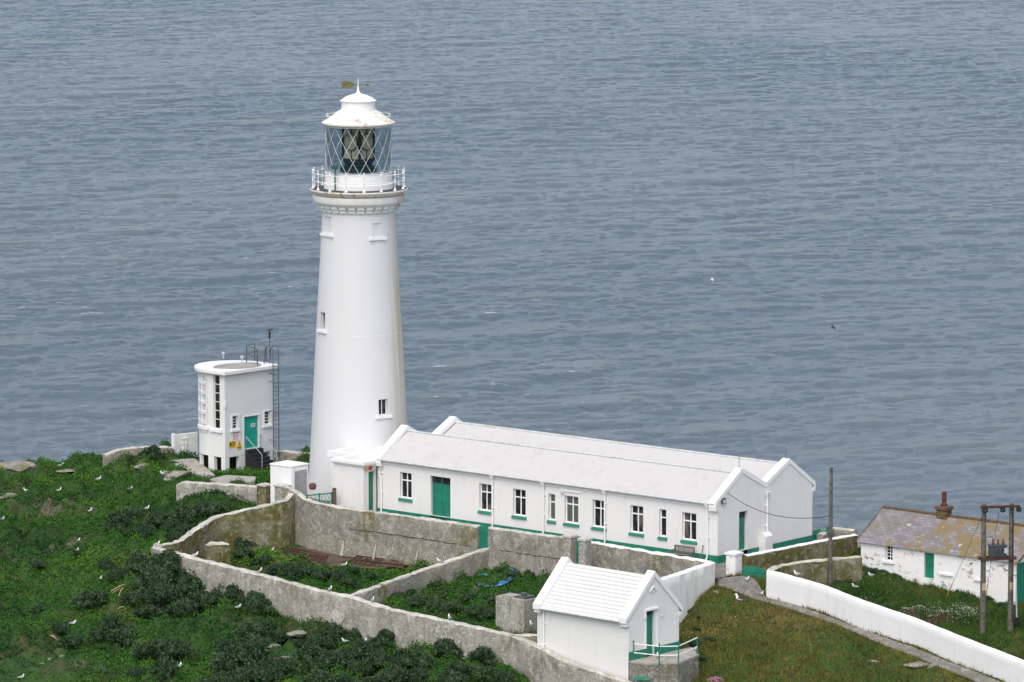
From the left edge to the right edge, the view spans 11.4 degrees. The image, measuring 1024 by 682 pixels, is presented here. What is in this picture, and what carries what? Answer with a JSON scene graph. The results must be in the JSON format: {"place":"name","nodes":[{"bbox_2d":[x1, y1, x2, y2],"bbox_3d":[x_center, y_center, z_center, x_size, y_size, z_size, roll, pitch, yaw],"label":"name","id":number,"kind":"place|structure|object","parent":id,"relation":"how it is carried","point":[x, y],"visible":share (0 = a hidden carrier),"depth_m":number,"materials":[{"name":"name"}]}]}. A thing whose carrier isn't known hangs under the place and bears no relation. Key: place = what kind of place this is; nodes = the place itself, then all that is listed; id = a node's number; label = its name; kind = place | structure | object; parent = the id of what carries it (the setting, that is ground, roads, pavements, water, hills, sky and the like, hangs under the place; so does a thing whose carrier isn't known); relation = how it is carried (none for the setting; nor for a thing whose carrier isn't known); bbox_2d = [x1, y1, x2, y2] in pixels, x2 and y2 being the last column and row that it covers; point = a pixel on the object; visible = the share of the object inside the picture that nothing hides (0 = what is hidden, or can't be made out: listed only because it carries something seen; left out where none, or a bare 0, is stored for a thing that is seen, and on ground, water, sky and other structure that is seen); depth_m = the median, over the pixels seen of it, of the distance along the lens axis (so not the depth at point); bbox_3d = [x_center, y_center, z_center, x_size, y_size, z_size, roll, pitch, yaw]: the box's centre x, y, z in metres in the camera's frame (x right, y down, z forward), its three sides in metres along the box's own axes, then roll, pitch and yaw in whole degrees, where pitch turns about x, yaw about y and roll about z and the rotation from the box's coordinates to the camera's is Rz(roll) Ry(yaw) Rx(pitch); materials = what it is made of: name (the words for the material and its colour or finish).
{"place":"outdoors","nodes":[
{"label":"outdoors","id":0,"kind":"place"},
{"bbox_2d":[274,547,406,568],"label":"bare soil","id":1,"kind":"structure","parent":0,"point":[332,559],"depth_m":337.65,"materials":[{"name":"brown soil"}]},
{"bbox_2d":[272,546,327,562],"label":"rusty grating","id":2,"kind":"object","parent":1,"relation":"on","point":[293,552],"visible":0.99,"depth_m":339.36,"materials":[{"name":"brown metal"}]},
{"bbox_2d":[345,555,413,568],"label":"rusty grating","id":3,"kind":"object","parent":1,"relation":"on","point":[376,558],"visible":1,"depth_m":336.08,"materials":[{"name":"brown metal"}]},
{"bbox_2d":[0,0,1023,532],"bbox_3d":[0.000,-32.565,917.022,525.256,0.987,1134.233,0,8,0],"label":"sea","id":4,"kind":"structure","parent":0,"point":[598,194],"depth_m":817.75,"materials":[{"name":"liquid"}]},
{"bbox_2d":[0,437,1023,681],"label":"ground","id":5,"kind":"structure","parent":0,"point":[15,506],"depth_m":322.51,"materials":[{"name":"green plant"}]},
{"bbox_2d":[5,460,36,471],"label":"rock","id":6,"kind":"object","parent":5,"relation":"on","point":[18,466],"visible":1,"depth_m":344.76,"materials":[{"name":"grey stone"}]},
{"bbox_2d":[55,633,85,647],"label":"shrub","id":7,"kind":"object","parent":5,"relation":"on","point":[73,639],"visible":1,"depth_m":318.28,"materials":[{"name":"green plant"}]},
{"bbox_2d":[70,590,100,609],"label":"shrub","id":8,"kind":"object","parent":5,"relation":"on","point":[82,600],"visible":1,"depth_m":327.23,"materials":[{"name":"green plant"}]},
{"bbox_2d":[98,613,125,631],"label":"shrub","id":9,"kind":"object","parent":5,"relation":"on","point":[110,621],"visible":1,"depth_m":322.23,"materials":[{"name":"green plant"}]},
{"bbox_2d":[103,511,131,530],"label":"shrub","id":10,"kind":"object","parent":5,"relation":"on","point":[122,519],"visible":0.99,"depth_m":345.48,"materials":[{"name":"green plant"}]},
{"bbox_2d":[106,567,130,580],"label":"shrub","id":11,"kind":"object","parent":5,"relation":"on","point":[114,573],"visible":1,"depth_m":330.75,"materials":[{"name":"green plant"}]},
{"bbox_2d":[106,624,141,646],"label":"shrub","id":12,"kind":"object","parent":5,"relation":"on","point":[123,637],"visible":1,"depth_m":319.84,"materials":[{"name":"green plant"}]},
{"bbox_2d":[118,590,146,605],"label":"shrub","id":13,"kind":"object","parent":5,"relation":"on","point":[131,597],"visible":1,"depth_m":326.30,"materials":[{"name":"green plant"}]},
{"bbox_2d":[103,446,173,468],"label":"yard wall","id":14,"kind":"structure","parent":5,"relation":"on","point":[109,457],"depth_m":367.90,"materials":[{"name":"grey stone"}]},
{"bbox_2d":[134,521,156,538],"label":"shrub","id":15,"kind":"object","parent":5,"relation":"on","point":[144,529],"visible":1,"depth_m":343.00,"materials":[{"name":"green plant"}]},
{"bbox_2d":[130,604,163,618],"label":"shrub","id":16,"kind":"object","parent":5,"relation":"on","point":[148,611],"visible":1,"depth_m":325.07,"materials":[{"name":"green plant"}]},
{"bbox_2d":[129,565,173,594],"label":"shrub","id":17,"kind":"object","parent":5,"relation":"on","point":[147,577],"visible":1,"depth_m":328.74,"materials":[{"name":"green plant"}]},
{"bbox_2d":[137,444,167,459],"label":"shrub","id":18,"kind":"object","parent":5,"relation":"on","point":[151,451],"visible":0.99,"depth_m":366.60,"materials":[{"name":"green plant"}]},
{"bbox_2d":[129,636,180,659],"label":"shrub","id":19,"kind":"object","parent":5,"relation":"on","point":[155,648],"visible":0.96,"depth_m":315.34,"materials":[{"name":"green plant"}]},
{"bbox_2d":[143,510,166,526],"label":"shrub","id":20,"kind":"object","parent":5,"relation":"on","point":[156,518],"visible":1,"depth_m":344.62,"materials":[{"name":"green plant"}]},
{"bbox_2d":[143,585,179,608],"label":"shrub","id":21,"kind":"object","parent":5,"relation":"on","point":[165,596],"visible":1,"depth_m":327.01,"materials":[{"name":"green plant"}]},
{"bbox_2d":[149,652,178,681],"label":"shrub","id":22,"kind":"object","parent":5,"relation":"on","point":[162,668],"visible":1,"depth_m":310.98,"materials":[{"name":"green plant"}]},
{"bbox_2d":[156,552,179,573],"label":"shrub","id":23,"kind":"object","parent":5,"relation":"on","point":[169,559],"visible":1,"depth_m":330.24,"materials":[{"name":"green plant"}]},
{"bbox_2d":[166,637,192,661],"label":"shrub","id":24,"kind":"object","parent":5,"relation":"on","point":[183,647],"visible":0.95,"depth_m":316.52,"materials":[{"name":"green plant"}]},
{"bbox_2d":[167,598,199,617],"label":"shrub","id":25,"kind":"object","parent":5,"relation":"on","point":[185,606],"visible":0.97,"depth_m":326.18,"materials":[{"name":"green plant"}]},
{"bbox_2d":[171,432,197,456],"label":"screen wall","id":26,"kind":"structure","parent":5,"relation":"on","point":[185,441],"depth_m":369.91,"materials":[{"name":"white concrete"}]},
{"bbox_2d":[170,502,200,525],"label":"shrub","id":27,"kind":"object","parent":5,"relation":"on","point":[183,513],"visible":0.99,"depth_m":344.86,"materials":[{"name":"green plant"}]},
{"bbox_2d":[173,573,206,601],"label":"shrub","id":28,"kind":"object","parent":5,"relation":"on","point":[186,585],"visible":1,"depth_m":327.08,"materials":[{"name":"green plant"}]},
{"bbox_2d":[170,458,214,478],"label":"concrete apron","id":29,"kind":"object","parent":5,"relation":"on","point":[195,465],"visible":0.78,"depth_m":363.79,"materials":[{"name":"grey concrete"}]},
{"bbox_2d":[182,589,207,608],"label":"shrub","id":30,"kind":"object","parent":5,"relation":"on","point":[192,597],"visible":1,"depth_m":326.79,"materials":[{"name":"green plant"}]},
{"bbox_2d":[200,589,225,606],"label":"shrub","id":31,"kind":"object","parent":5,"relation":"on","point":[207,599],"visible":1,"depth_m":325.99,"materials":[{"name":"green plant"}]},
{"bbox_2d":[176,481,257,505],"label":"yard wall","id":32,"kind":"structure","parent":5,"relation":"on","point":[247,492],"depth_m":352.61,"materials":[{"name":"grey stone"}]},
{"bbox_2d":[204,541,229,564],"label":"ruined wall","id":33,"kind":"structure","parent":5,"relation":"on","point":[216,551],"depth_m":336.18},
{"bbox_2d":[152,493,294,558],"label":"garden wall","id":34,"kind":"structure","parent":5,"relation":"on","point":[272,525],"depth_m":341.19,"materials":[{"name":"grey stone"}]},
{"bbox_2d":[208,641,247,671],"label":"shrub","id":35,"kind":"object","parent":5,"relation":"on","point":[225,658],"visible":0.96,"depth_m":313.07,"materials":[{"name":"green plant"}]},
{"bbox_2d":[210,475,255,484],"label":"concrete slab","id":36,"kind":"structure","parent":5,"relation":"on","point":[225,479],"depth_m":357.48,"materials":[{"name":"grey concrete"}]},
{"bbox_2d":[225,583,244,603],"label":"shrub","id":37,"kind":"object","parent":5,"relation":"on","point":[235,595],"visible":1,"depth_m":327.28,"materials":[{"name":"green plant"}]},
{"bbox_2d":[194,329,278,470],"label":"signal building","id":38,"kind":"structure","parent":5,"relation":"on","point":[236,412],"depth_m":363.90,"materials":[{"name":"white paint"}]},
{"bbox_2d":[209,375,222,432],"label":"window","id":39,"kind":"structure","parent":38,"relation":"in","point":[217,378],"depth_m":363.03,"materials":[{"name":"black wood"}]},
{"bbox_2d":[244,415,257,448],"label":"door","id":40,"kind":"structure","parent":38,"relation":"in","point":[250,432],"depth_m":364.54,"materials":[{"name":"teal paint"}]},
{"bbox_2d":[231,544,256,559],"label":"shrub","id":41,"kind":"object","parent":5,"relation":"on","point":[241,551],"visible":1,"depth_m":338.23,"materials":[{"name":"green plant"}]},
{"bbox_2d":[225,665,264,681],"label":"shrub","id":42,"kind":"object","parent":5,"relation":"on","point":[251,673],"visible":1,"depth_m":309.90,"materials":[{"name":"green plant"}]},
{"bbox_2d":[233,621,266,642],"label":"shrub","id":43,"kind":"object","parent":5,"relation":"on","point":[249,631],"visible":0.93,"depth_m":317.29,"materials":[{"name":"green plant"}]},
{"bbox_2d":[234,636,277,664],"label":"shrub","id":44,"kind":"object","parent":5,"relation":"on","point":[248,651],"visible":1,"depth_m":312.76,"materials":[{"name":"green plant"}]},
{"bbox_2d":[246,596,275,615],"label":"shrub","id":45,"kind":"object","parent":5,"relation":"on","point":[259,604],"visible":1,"depth_m":323.39,"materials":[{"name":"green plant"}]},
{"bbox_2d":[256,483,270,504],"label":"gate pillar","id":46,"kind":"structure","parent":5,"relation":"on","point":[263,493],"depth_m":350.37,"materials":[{"name":"grey stone"}]},
{"bbox_2d":[257,665,286,681],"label":"shrub","id":47,"kind":"object","parent":5,"relation":"on","point":[270,674],"visible":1,"depth_m":310.76,"materials":[{"name":"green plant"}]},
{"bbox_2d":[271,656,305,677],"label":"shrub","id":48,"kind":"object","parent":5,"relation":"on","point":[290,667],"visible":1,"depth_m":312.11,"materials":[{"name":"green plant"}]},
{"bbox_2d":[275,450,309,461],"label":"yard wall","id":49,"kind":"structure","parent":5,"relation":"on","point":[283,455],"depth_m":366.15,"materials":[{"name":"grey stone"}]},
{"bbox_2d":[290,642,322,663],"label":"shrub","id":50,"kind":"object","parent":5,"relation":"on","point":[306,652],"visible":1,"depth_m":314.66,"materials":[{"name":"green plant"}]},
{"bbox_2d":[305,633,335,648],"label":"shrub","id":51,"kind":"object","parent":5,"relation":"on","point":[321,641],"visible":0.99,"depth_m":317.32,"materials":[{"name":"green plant"}]},
{"bbox_2d":[303,666,338,681],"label":"shrub","id":52,"kind":"object","parent":5,"relation":"on","point":[319,675],"visible":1,"depth_m":307.03,"materials":[{"name":"green plant"}]},
{"bbox_2d":[309,649,346,670],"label":"shrub","id":53,"kind":"object","parent":5,"relation":"on","point":[331,659],"visible":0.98,"depth_m":313.58,"materials":[{"name":"green plant"}]},
{"bbox_2d":[321,620,344,643],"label":"shrub","id":54,"kind":"object","parent":5,"relation":"on","point":[330,633],"visible":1,"depth_m":320.23,"materials":[{"name":"green plant"}]},
{"bbox_2d":[345,658,373,675],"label":"shrub","id":55,"kind":"object","parent":5,"relation":"on","point":[362,667],"visible":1,"depth_m":312.91,"materials":[{"name":"green plant"}]},
{"bbox_2d":[347,638,373,660],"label":"shrub","id":56,"kind":"object","parent":5,"relation":"on","point":[362,649],"visible":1,"depth_m":314.31,"materials":[{"name":"green plant"}]},
{"bbox_2d":[362,648,392,671],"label":"shrub","id":57,"kind":"object","parent":5,"relation":"on","point":[377,658],"visible":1,"depth_m":313.71,"materials":[{"name":"green plant"}]},
{"bbox_2d":[284,486,480,565],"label":"garden wall","id":58,"kind":"structure","parent":5,"relation":"on","point":[343,530],"depth_m":337.62,"materials":[{"name":"concrete"}]},
{"bbox_2d":[376,628,396,647],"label":"shrub","id":59,"kind":"object","parent":5,"relation":"on","point":[387,636],"visible":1,"depth_m":316.34,"materials":[{"name":"green plant"}]},
{"bbox_2d":[151,546,631,681],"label":"garden wall","id":60,"kind":"structure","parent":5,"relation":"on","point":[534,661],"depth_m":318.83,"materials":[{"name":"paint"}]},
{"bbox_2d":[376,662,411,681],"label":"shrub","id":61,"kind":"object","parent":5,"relation":"on","point":[397,673],"visible":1,"depth_m":309.14,"materials":[{"name":"green plant"}]},
{"bbox_2d":[393,646,424,667],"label":"shrub","id":62,"kind":"object","parent":5,"relation":"on","point":[408,656],"visible":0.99,"depth_m":314.87,"materials":[{"name":"green plant"}]},
{"bbox_2d":[349,548,488,603],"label":"garden wall","id":63,"kind":"structure","parent":5,"relation":"on","point":[470,564],"depth_m":328.15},
{"bbox_2d":[408,664,430,681],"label":"shrub","id":64,"kind":"object","parent":5,"relation":"on","point":[418,674],"visible":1,"depth_m":309.44,"materials":[{"name":"green plant"}]},
{"bbox_2d":[430,637,463,657],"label":"shrub","id":65,"kind":"object","parent":5,"relation":"on","point":[447,647],"visible":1,"depth_m":316.02,"materials":[{"name":"green plant"}]},
{"bbox_2d":[442,659,471,676],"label":"shrub","id":66,"kind":"object","parent":5,"relation":"on","point":[457,668],"visible":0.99,"depth_m":312.16,"materials":[{"name":"green plant"}]},
{"bbox_2d":[467,645,495,663],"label":"shrub","id":67,"kind":"object","parent":5,"relation":"on","point":[481,653],"visible":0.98,"depth_m":313.90,"materials":[{"name":"green plant"}]},
{"bbox_2d":[471,664,497,681],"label":"shrub","id":68,"kind":"object","parent":5,"relation":"on","point":[487,673],"visible":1,"depth_m":309.76,"materials":[{"name":"green plant"}]},
{"bbox_2d":[496,592,536,633],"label":"water tank","id":69,"kind":"object","parent":5,"relation":"on","point":[516,612],"visible":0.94,"depth_m":315.39,"materials":[{"name":"concrete"}]},
{"bbox_2d":[488,527,562,575],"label":"garden wall","id":70,"kind":"structure","parent":5,"relation":"on","point":[523,551],"depth_m":329.79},
{"bbox_2d":[327,416,815,563],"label":"keepers house","id":71,"kind":"structure","parent":5,"relation":"on","point":[631,495],"depth_m":333.68,"materials":[{"name":"white paint"}]},
{"bbox_2d":[398,472,412,501],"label":"window","id":72,"kind":"structure","parent":71,"relation":"in","point":[406,477],"depth_m":341.79,"materials":[{"name":"white wood"}]},
{"bbox_2d":[432,476,449,520],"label":"door","id":73,"kind":"structure","parent":71,"relation":"in","point":[441,485],"depth_m":339.96,"materials":[{"name":"green paint"}]},
{"bbox_2d":[477,483,490,514],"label":"window","id":74,"kind":"structure","parent":71,"relation":"in","point":[485,488],"depth_m":337.39,"materials":[{"name":"white wood"}]},
{"bbox_2d":[511,489,526,519],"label":"window","id":75,"kind":"structure","parent":71,"relation":"in","point":[520,495],"depth_m":335.50,"materials":[{"name":"white wood"}]},
{"bbox_2d":[563,495,578,527],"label":"window","id":76,"kind":"structure","parent":71,"relation":"in","point":[571,501],"depth_m":332.73,"materials":[{"name":"white wood"}]},
{"bbox_2d":[591,499,606,531],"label":"window","id":77,"kind":"structure","parent":71,"relation":"in","point":[598,504],"depth_m":331.35,"materials":[{"name":"white wood"}]},
{"bbox_2d":[628,505,643,536],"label":"window","id":78,"kind":"structure","parent":71,"relation":"in","point":[637,511],"depth_m":329.34,"materials":[{"name":"white wood"}]},
{"bbox_2d":[680,512,696,544],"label":"window","id":79,"kind":"structure","parent":71,"relation":"in","point":[689,518],"depth_m":326.61,"materials":[{"name":"white wood"}]},
{"bbox_2d":[739,511,744,554],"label":"door","id":80,"kind":"structure","parent":71,"relation":"in","point":[741,514],"depth_m":327.33,"materials":[{"name":"green paint"}]},
{"bbox_2d":[577,536,592,565],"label":"gate pillar","id":81,"kind":"structure","parent":5,"relation":"on","point":[584,550],"depth_m":324.63,"materials":[{"name":"grey stone"}]},
{"bbox_2d":[533,557,682,679],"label":"hut","id":82,"kind":"object","parent":5,"relation":"on","point":[599,619],"visible":0.99,"depth_m":308.83,"materials":[{"name":"white paint"}]},
{"bbox_2d":[646,610,652,655],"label":"door","id":83,"kind":"structure","parent":82,"relation":"in","point":[649,613],"depth_m":308.25,"materials":[{"name":"green paint"}]},
{"bbox_2d":[591,541,712,577],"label":"garden wall","id":84,"kind":"structure","parent":5,"relation":"on","point":[625,558],"depth_m":323.67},
{"bbox_2d":[629,647,698,681],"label":"platform","id":85,"kind":"structure","parent":5,"relation":"on","point":[668,669],"depth_m":306.62,"materials":[{"name":"concrete"}]},
{"bbox_2d":[633,635,697,665],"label":"hut railing","id":86,"kind":"object","parent":85,"relation":"on","point":[659,646],"visible":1,"depth_m":306.49,"materials":[{"name":"white metal"}]},
{"bbox_2d":[661,562,714,623],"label":"garden wall","id":87,"kind":"structure","parent":5,"relation":"on","point":[687,587],"depth_m":317.15,"materials":[{"name":"white paint"}]},
{"bbox_2d":[725,550,743,575],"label":"gate pillar","id":88,"kind":"structure","parent":5,"relation":"on","point":[733,562],"depth_m":321.09,"materials":[{"name":"white paint"}]},
{"bbox_2d":[743,566,765,578],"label":"plank gate","id":89,"kind":"structure","parent":5,"relation":"on","point":[754,570],"depth_m":320.24,"materials":[{"name":"green paint"}]},
{"bbox_2d":[742,534,857,573],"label":"boundary wall","id":90,"kind":"structure","parent":5,"relation":"on","point":[842,544],"depth_m":325.75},
{"bbox_2d":[765,555,861,594],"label":"boundary wall","id":91,"kind":"structure","parent":5,"relation":"on","point":[843,568],"depth_m":320.82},
{"bbox_2d":[828,467,832,584],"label":"telegraph pole","id":92,"kind":"object","parent":5,"relation":"on","point":[830,536],"visible":0.85,"depth_m":320.41,"materials":[{"name":"brown wood"}]},
{"bbox_2d":[817,527,856,539],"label":"boundary wall","id":93,"kind":"structure","parent":5,"relation":"on","point":[839,531],"depth_m":334.47,"materials":[{"name":"grey stone"}]},
{"bbox_2d":[679,549,1004,681],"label":"meadow grass","id":94,"kind":"structure","parent":5,"relation":"on","point":[766,642],"depth_m":311.65,"materials":[{"name":"green plant"}]},
{"bbox_2d":[766,570,1023,681],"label":"boundary wall","id":95,"kind":"structure","parent":5,"relation":"on","point":[896,625],"depth_m":312.96,"materials":[{"name":"white paint"}]},
{"bbox_2d":[828,548,1023,659],"bbox_3d":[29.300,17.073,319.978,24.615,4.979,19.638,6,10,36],"label":"rough grass","id":96,"kind":"structure","parent":5,"relation":"on","point":[911,589],"depth_m":318.45,"materials":[{"name":"green plant"}]},
{"bbox_2d":[855,491,1023,604],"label":"cottage","id":97,"kind":"structure","parent":5,"relation":"on","point":[925,547],"depth_m":323.30,"materials":[{"name":"white paint"}]},
{"bbox_2d":[925,552,933,578],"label":"door","id":98,"kind":"structure","parent":97,"relation":"in","point":[929,566],"depth_m":323.20,"materials":[{"name":"green paint"}]},
{"bbox_2d":[939,554,952,576],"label":"blind window","id":99,"kind":"structure","parent":97,"relation":"in","point":[946,563],"depth_m":322.10,"materials":[{"name":"white paint"}]},
{"bbox_2d":[1017,562,1023,602],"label":"door","id":100,"kind":"structure","parent":97,"relation":"in","point":[1020,567],"depth_m":319.59,"materials":[{"name":"green paint"}]},
{"bbox_2d":[947,503,1020,634],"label":"transformer pole","id":101,"kind":"object","parent":5,"relation":"on","point":[997,551],"visible":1,"depth_m":313.18,"materials":[{"name":"brown wood"}]},
{"bbox_2d":[562,533,577,563],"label":"gate pillar","id":102,"kind":"structure","parent":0,"point":[569,545],"depth_m":325.50,"materials":[{"name":"grey stone"}]},
{"bbox_2d":[309,497,860,578],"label":"yard pavement","id":103,"kind":"structure","parent":0,"point":[720,570],"depth_m":324.55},
{"bbox_2d":[270,460,308,502],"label":"equipment cabinet","id":104,"kind":"object","parent":103,"relation":"on","point":[293,474],"visible":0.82,"depth_m":345.70,"materials":[{"name":"white paint"}]},
{"bbox_2d":[308,81,407,499],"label":"lighthouse","id":105,"kind":"object","parent":103,"relation":"on","point":[359,398],"visible":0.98,"depth_m":348.16,"materials":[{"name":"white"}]},
{"bbox_2d":[718,576,999,681],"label":"path","id":106,"kind":"structure","parent":0,"point":[751,588],"depth_m":313.79,"materials":[{"name":"grey concrete"}]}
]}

